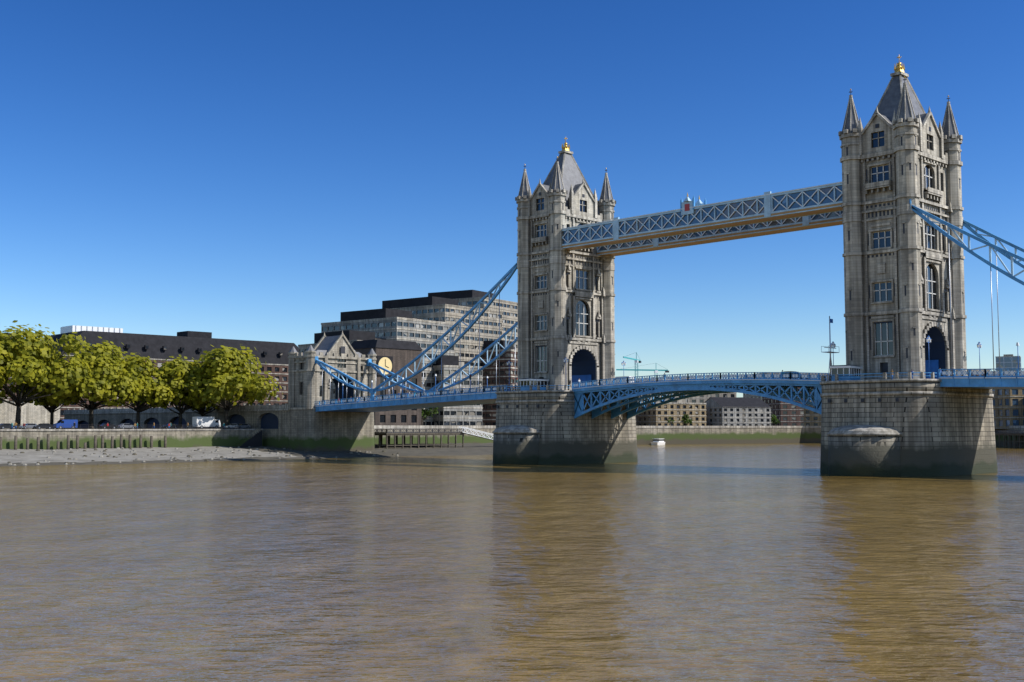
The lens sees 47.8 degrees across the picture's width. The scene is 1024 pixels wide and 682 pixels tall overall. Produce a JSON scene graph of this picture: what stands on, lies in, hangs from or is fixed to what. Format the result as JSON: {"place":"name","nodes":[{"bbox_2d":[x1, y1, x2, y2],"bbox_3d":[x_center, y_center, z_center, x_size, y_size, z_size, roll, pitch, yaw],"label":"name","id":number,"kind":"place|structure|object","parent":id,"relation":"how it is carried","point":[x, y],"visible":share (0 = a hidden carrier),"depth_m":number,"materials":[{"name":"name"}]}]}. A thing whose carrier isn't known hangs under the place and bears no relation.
{"place":"outdoors","nodes":[
{"label":"outdoors","id":0,"kind":"place"},
{"bbox_2d":[62,428,127,428],"bbox_3d":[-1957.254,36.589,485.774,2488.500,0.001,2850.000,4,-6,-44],"label":"bank","id":1,"kind":"structure","parent":0,"point":[94,428],"depth_m":386.49,"materials":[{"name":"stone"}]},
{"bbox_2d":[0,374,5,386],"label":"tree","id":2,"kind":"object","parent":1,"relation":"on","point":[2,381],"visible":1,"depth_m":293.82,"materials":[{"name":"green plant"}]},
{"bbox_2d":[0,333,33,402],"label":"brick office","id":3,"kind":"structure","parent":1,"relation":"on","point":[10,399],"depth_m":457.44,"materials":[{"name":"brick"}]},
{"bbox_2d":[0,399,59,428],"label":"tower of london wall","id":4,"kind":"structure","parent":1,"relation":"on","point":[33,413],"depth_m":356.79,"materials":[{"name":"stone"}]},
{"bbox_2d":[0,320,91,428],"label":"tree","id":5,"kind":"object","parent":1,"relation":"on","point":[29,358],"visible":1,"depth_m":300.19,"materials":[{"name":"green plant"}]},
{"bbox_2d":[19,374,83,428],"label":"tree","id":6,"kind":"object","parent":1,"relation":"on","point":[51,409],"visible":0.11,"depth_m":317.22,"materials":[{"name":"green plant"}]},
{"bbox_2d":[31,336,144,428],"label":"tree","id":7,"kind":"object","parent":1,"relation":"on","point":[101,360],"visible":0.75,"depth_m":313.44,"materials":[{"name":"green plant"}]},
{"bbox_2d":[103,351,184,428],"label":"tree","id":8,"kind":"object","parent":1,"relation":"on","point":[140,366],"visible":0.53,"depth_m":327.13,"materials":[{"name":"green plant"}]},
{"bbox_2d":[145,354,218,428],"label":"tree","id":9,"kind":"object","parent":1,"relation":"on","point":[167,367],"visible":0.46,"depth_m":333.95,"materials":[{"name":"green plant"}]},
{"bbox_2d":[173,367,231,428],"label":"tree","id":10,"kind":"object","parent":1,"relation":"on","point":[202,411],"visible":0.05,"depth_m":346.58,"materials":[{"name":"green plant"}]},
{"bbox_2d":[169,345,282,428],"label":"tree","id":11,"kind":"object","parent":1,"relation":"on","point":[228,371],"visible":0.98,"depth_m":331.47,"materials":[{"name":"green plant"}]},
{"bbox_2d":[0,428,262,449],"bbox_3d":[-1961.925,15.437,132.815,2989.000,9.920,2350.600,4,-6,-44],"label":"quay","id":12,"kind":"structure","parent":0,"point":[181,438],"depth_m":302.77,"materials":[{"name":"stone"}]},
{"bbox_2d":[0,425,246,428],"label":"quay railing","id":13,"kind":"object","parent":12,"relation":"on","point":[152,427],"visible":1,"depth_m":308.37,"materials":[{"name":"grey metal"}]},
{"bbox_2d":[63,403,289,448],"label":"arched approach viaduct","id":14,"kind":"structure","parent":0,"point":[272,421],"depth_m":352.80,"materials":[{"name":"grey stone"}]},
{"bbox_2d":[0,443,492,466],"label":"river beach","id":15,"kind":"structure","parent":0,"point":[70,456],"depth_m":289.27,"materials":[{"name":"grey gravel"}]},
{"bbox_2d":[0,434,166,449],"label":"fender piles","id":16,"kind":"object","parent":15,"relation":"on","point":[85,443],"visible":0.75,"depth_m":293.09,"materials":[{"name":"brown wood"}]},
{"bbox_2d":[233,429,261,446],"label":"foreshore steps","id":17,"kind":"structure","parent":15,"relation":"on","point":[253,438],"depth_m":325.94,"materials":[{"name":"stone"}]},
{"bbox_2d":[288,331,376,450],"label":"abutment","id":18,"kind":"object","parent":15,"relation":"on","point":[310,429],"visible":0.84,"depth_m":321.53,"materials":[{"name":"stone"}]},
{"bbox_2d":[314,258,517,411],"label":"side span","id":19,"kind":"object","parent":18,"relation":"on","point":[447,399],"visible":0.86,"depth_m":290.47,"materials":[{"name":"blue paint"}]},
{"bbox_2d":[0,443,1023,681],"bbox_3d":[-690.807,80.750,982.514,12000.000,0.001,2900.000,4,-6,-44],"label":"river water","id":20,"kind":"structure","parent":0,"point":[782,562],"depth_m":64.46,"materials":[{"name":"brown liquid"}]},
{"bbox_2d":[374,427,492,448],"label":"pier","id":21,"kind":"structure","parent":20,"relation":"in","point":[388,434],"depth_m":350.47,"materials":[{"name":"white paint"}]},
{"bbox_2d":[651,438,664,444],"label":"boat","id":22,"kind":"object","parent":20,"relation":"on","point":[658,441],"visible":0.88,"depth_m":510.45,"materials":[{"name":"white paint"}]},
{"bbox_2d":[995,430,1023,447],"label":"pier","id":23,"kind":"structure","parent":20,"relation":"in","point":[999,433],"depth_m":439.54,"materials":[{"name":"brown wood"}]},
{"bbox_2d":[0,0,1023,396],"label":"sky","id":24,"kind":"structure","parent":0,"point":[254,170],"materials":[{"name":"blue"}]},
{"bbox_2d":[515,138,615,390],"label":"tower","id":25,"kind":"structure","parent":0,"point":[565,304],"depth_m":259.72,"materials":[{"name":"stone"}]},
{"bbox_2d":[374,425,1023,446],"bbox_3d":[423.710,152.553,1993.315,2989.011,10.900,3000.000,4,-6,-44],"label":"wall","id":26,"kind":"structure","parent":0,"point":[646,435],"depth_m":524.31,"materials":[{"name":"stone"}]},
{"bbox_2d":[38,331,298,419],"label":"brick office","id":27,"kind":"structure","parent":26,"relation":"on","point":[273,358],"depth_m":502.53,"materials":[{"name":"brown brick"}]},
{"bbox_2d":[60,325,211,337],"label":"rooftop structure","id":28,"kind":"object","parent":27,"relation":"on","point":[69,329],"visible":0.63,"depth_m":490.82,"materials":[{"name":"white paint"}]},
{"bbox_2d":[298,330,385,403],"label":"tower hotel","id":29,"kind":"structure","parent":26,"relation":"on","point":[351,336],"depth_m":410.53,"materials":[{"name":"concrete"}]},
{"bbox_2d":[351,339,421,424],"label":"clock building","id":30,"kind":"structure","parent":26,"relation":"on","point":[394,356],"depth_m":392.37,"materials":[{"name":"stone"}]},
{"bbox_2d":[321,308,454,424],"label":"tower hotel","id":31,"kind":"structure","parent":26,"relation":"on","point":[392,324],"depth_m":433.29,"materials":[{"name":"grey concrete"}]},
{"bbox_2d":[421,407,437,424],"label":"tree","id":32,"kind":"object","parent":26,"relation":"on","point":[424,414],"visible":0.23,"depth_m":426.71,"materials":[{"name":"green plant"}]},
{"bbox_2d":[382,296,502,366],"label":"tower hotel","id":33,"kind":"structure","parent":26,"relation":"on","point":[440,309],"depth_m":463.98,"materials":[{"name":"concrete"}]},
{"bbox_2d":[433,355,482,425],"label":"building","id":34,"kind":"structure","parent":26,"relation":"on","point":[467,415],"depth_m":435.21,"materials":[{"name":"grey concrete"}]},
{"bbox_2d":[428,290,517,349],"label":"tower hotel","id":35,"kind":"structure","parent":26,"relation":"on","point":[472,298],"depth_m":511.88,"materials":[{"name":"concrete"}]},
{"bbox_2d":[481,340,517,425],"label":"building","id":36,"kind":"structure","parent":26,"relation":"on","point":[508,373],"depth_m":465.57,"materials":[{"name":"grey concrete"}]},
{"bbox_2d":[623,352,640,376],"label":"crane","id":37,"kind":"object","parent":26,"relation":"on","point":[636,360],"visible":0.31,"depth_m":894.85,"materials":[{"name":"teal metal"}]},
{"bbox_2d":[616,363,668,376],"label":"crane","id":38,"kind":"object","parent":26,"relation":"on","point":[656,371],"visible":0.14,"depth_m":935.53,"materials":[{"name":"teal metal"}]},
{"bbox_2d":[641,392,686,402],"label":"building","id":39,"kind":"structure","parent":26,"relation":"on","point":[660,396],"depth_m":657.42,"materials":[{"name":"beige brick"}]},
{"bbox_2d":[636,399,705,425],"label":"warehouse","id":40,"kind":"structure","parent":26,"relation":"on","point":[674,411],"depth_m":549.16,"materials":[{"name":"yellow brick"}]},
{"bbox_2d":[679,414,692,424],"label":"tree","id":41,"kind":"object","parent":26,"relation":"on","point":[688,421],"visible":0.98,"depth_m":548.93,"materials":[{"name":"green plant"}]},
{"bbox_2d":[636,378,736,402],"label":"building","id":42,"kind":"structure","parent":26,"relation":"on","point":[700,399],"depth_m":740.53,"materials":[{"name":"concrete"}]},
{"bbox_2d":[704,397,771,425],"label":"warehouse","id":43,"kind":"structure","parent":26,"relation":"on","point":[729,411],"depth_m":563.67,"materials":[{"name":"white paint"}]},
{"bbox_2d":[771,414,779,424],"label":"tree","id":44,"kind":"object","parent":26,"relation":"on","point":[774,420],"visible":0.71,"depth_m":583.82,"materials":[{"name":"green plant"}]},
{"bbox_2d":[743,373,829,399],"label":"building","id":45,"kind":"structure","parent":26,"relation":"on","point":[749,396],"depth_m":867.17,"materials":[{"name":"brick"}]},
{"bbox_2d":[762,388,812,425],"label":"warehouse","id":46,"kind":"structure","parent":26,"relation":"on","point":[787,414],"depth_m":718.68,"materials":[{"name":"red brick"}]},
{"bbox_2d":[803,401,820,425],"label":"building","id":47,"kind":"structure","parent":26,"relation":"on","point":[812,418],"depth_m":563.86,"materials":[{"name":"yellow brick"}]},
{"bbox_2d":[992,374,1023,428],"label":"warehouse","id":48,"kind":"structure","parent":26,"relation":"on","point":[1008,407],"depth_m":463.44,"materials":[{"name":"yellow brick"}]},
{"bbox_2d":[838,56,967,379],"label":"tower","id":49,"kind":"structure","parent":0,"point":[900,150],"depth_m":200.83,"materials":[{"name":"stone"}]},
{"bbox_2d":[562,181,842,250],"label":"walkway","id":50,"kind":"structure","parent":49,"relation":"attached to","point":[689,216],"depth_m":226.46,"materials":[{"name":"paint"}]},
{"bbox_2d":[597,211,842,255],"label":"walkway","id":51,"kind":"structure","parent":49,"relation":"attached to","point":[766,228],"depth_m":239.16,"materials":[{"name":"paint"}]},
{"bbox_2d":[967,370,1002,375],"bbox_3d":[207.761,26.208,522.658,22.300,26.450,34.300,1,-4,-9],"label":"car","id":52,"kind":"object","parent":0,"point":[982,373],"depth_m":507.11,"materials":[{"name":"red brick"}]},
{"bbox_2d":[995,354,1020,371],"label":"glass tower","id":53,"kind":"structure","parent":0,"point":[1008,360],"depth_m":821.57,"materials":[{"name":"blue glass"}]},
{"label":"wharf road","id":54,"kind":"structure","parent":0,"visible":0},
{"bbox_2d":[0,423,16,428],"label":"car","id":55,"kind":"object","parent":54,"relation":"on","point":[5,425],"visible":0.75,"depth_m":293.70,"materials":[{"name":"black metal"}]},
{"bbox_2d":[19,423,36,428],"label":"car","id":56,"kind":"object","parent":54,"relation":"on","point":[29,425],"visible":0.56,"depth_m":297.74,"materials":[{"name":"silver metal"}]},
{"bbox_2d":[33,423,52,428],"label":"car","id":57,"kind":"object","parent":54,"relation":"on","point":[45,425],"visible":0.93,"depth_m":293.87,"materials":[{"name":"silver metal"}]},
{"bbox_2d":[53,420,77,428],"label":"van","id":58,"kind":"object","parent":54,"relation":"on","point":[60,424],"visible":0.91,"depth_m":297.62,"materials":[{"name":"blue metal"}]},
{"bbox_2d":[99,424,116,428],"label":"car","id":59,"kind":"object","parent":54,"relation":"on","point":[104,426],"visible":0.99,"depth_m":312.46,"materials":[{"name":"black metal"}]},
{"bbox_2d":[118,424,133,428],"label":"car","id":60,"kind":"object","parent":54,"relation":"on","point":[123,426],"visible":0.94,"depth_m":309.12,"materials":[{"name":"silver metal"}]},
{"bbox_2d":[161,424,178,428],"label":"car","id":61,"kind":"object","parent":54,"relation":"on","point":[166,426],"visible":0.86,"depth_m":325.19,"materials":[{"name":"black metal"}]},
{"bbox_2d":[192,417,220,428],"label":"truck","id":62,"kind":"object","parent":54,"relation":"on","point":[207,422],"visible":0.91,"depth_m":325.06,"materials":[{"name":"white metal"}]},
{"bbox_2d":[223,424,236,428],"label":"car","id":63,"kind":"object","parent":54,"relation":"on","point":[228,426],"visible":0.75,"depth_m":335.53,"materials":[{"name":"white metal"}]},
{"bbox_2d":[234,424,250,428],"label":"car","id":64,"kind":"object","parent":54,"relation":"on","point":[239,426],"visible":0.98,"depth_m":333.92,"materials":[{"name":"black metal"}]},
{"label":"ground","id":65,"kind":"structure","parent":0,"visible":0},
{"bbox_2d":[492,385,637,464],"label":"pier","id":66,"kind":"structure","parent":65,"relation":"on","point":[538,426],"depth_m":247.78,"materials":[{"name":"stone"}]},
{"bbox_2d":[519,378,548,390],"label":"cabin","id":67,"kind":"object","parent":66,"relation":"on","point":[525,383],"visible":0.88,"depth_m":251.36,"materials":[{"name":"blue paint"}]},
{"bbox_2d":[820,372,997,476],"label":"pier","id":68,"kind":"structure","parent":65,"relation":"on","point":[908,427],"depth_m":189.50,"materials":[{"name":"stone"}]},
{"bbox_2d":[572,372,827,418],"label":"bascule span","id":69,"kind":"object","parent":68,"relation":"on","point":[769,385],"visible":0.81,"depth_m":230.03,"materials":[{"name":"blue paint"}]},
{"bbox_2d":[610,376,634,383],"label":"van","id":70,"kind":"object","parent":69,"relation":"on","point":[624,378],"depth_m":252.79,"materials":[{"name":"white"}]},
{"bbox_2d":[779,371,804,378],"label":"car","id":71,"kind":"object","parent":69,"relation":"on","point":[791,375],"visible":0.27,"depth_m":215.57,"materials":[{"name":"blue"}]},
{"bbox_2d":[821,316,838,380],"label":"mast","id":72,"kind":"object","parent":68,"relation":"on","point":[828,347],"visible":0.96,"depth_m":198.18,"materials":[{"name":"white metal"}]},
{"bbox_2d":[831,342,835,364],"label":"lamp","id":73,"kind":"object","parent":68,"relation":"on","point":[833,344],"visible":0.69,"depth_m":203.30,"materials":[{"name":"white paint"}]},
{"bbox_2d":[829,365,862,380],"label":"cabin","id":74,"kind":"object","parent":68,"relation":"on","point":[845,369],"visible":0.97,"depth_m":197.01,"materials":[{"name":"blue paint"}]},
{"bbox_2d":[926,336,930,378],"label":"lamp","id":75,"kind":"object","parent":68,"relation":"on","point":[928,339],"visible":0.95,"depth_m":190.57,"materials":[{"name":"blue metal"}]},
{"bbox_2d":[977,342,981,365],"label":"lamp","id":76,"kind":"object","parent":68,"relation":"on","point":[979,345],"visible":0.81,"depth_m":204.10,"materials":[{"name":"white paint"}]},
{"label":"abutment","id":77,"kind":"object","parent":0,"visible":0},
{"bbox_2d":[909,199,1023,389],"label":"side span","id":78,"kind":"object","parent":77,"relation":"on","point":[992,380],"visible":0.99,"depth_m":186.99,"materials":[{"name":"blue paint"}]}
]}

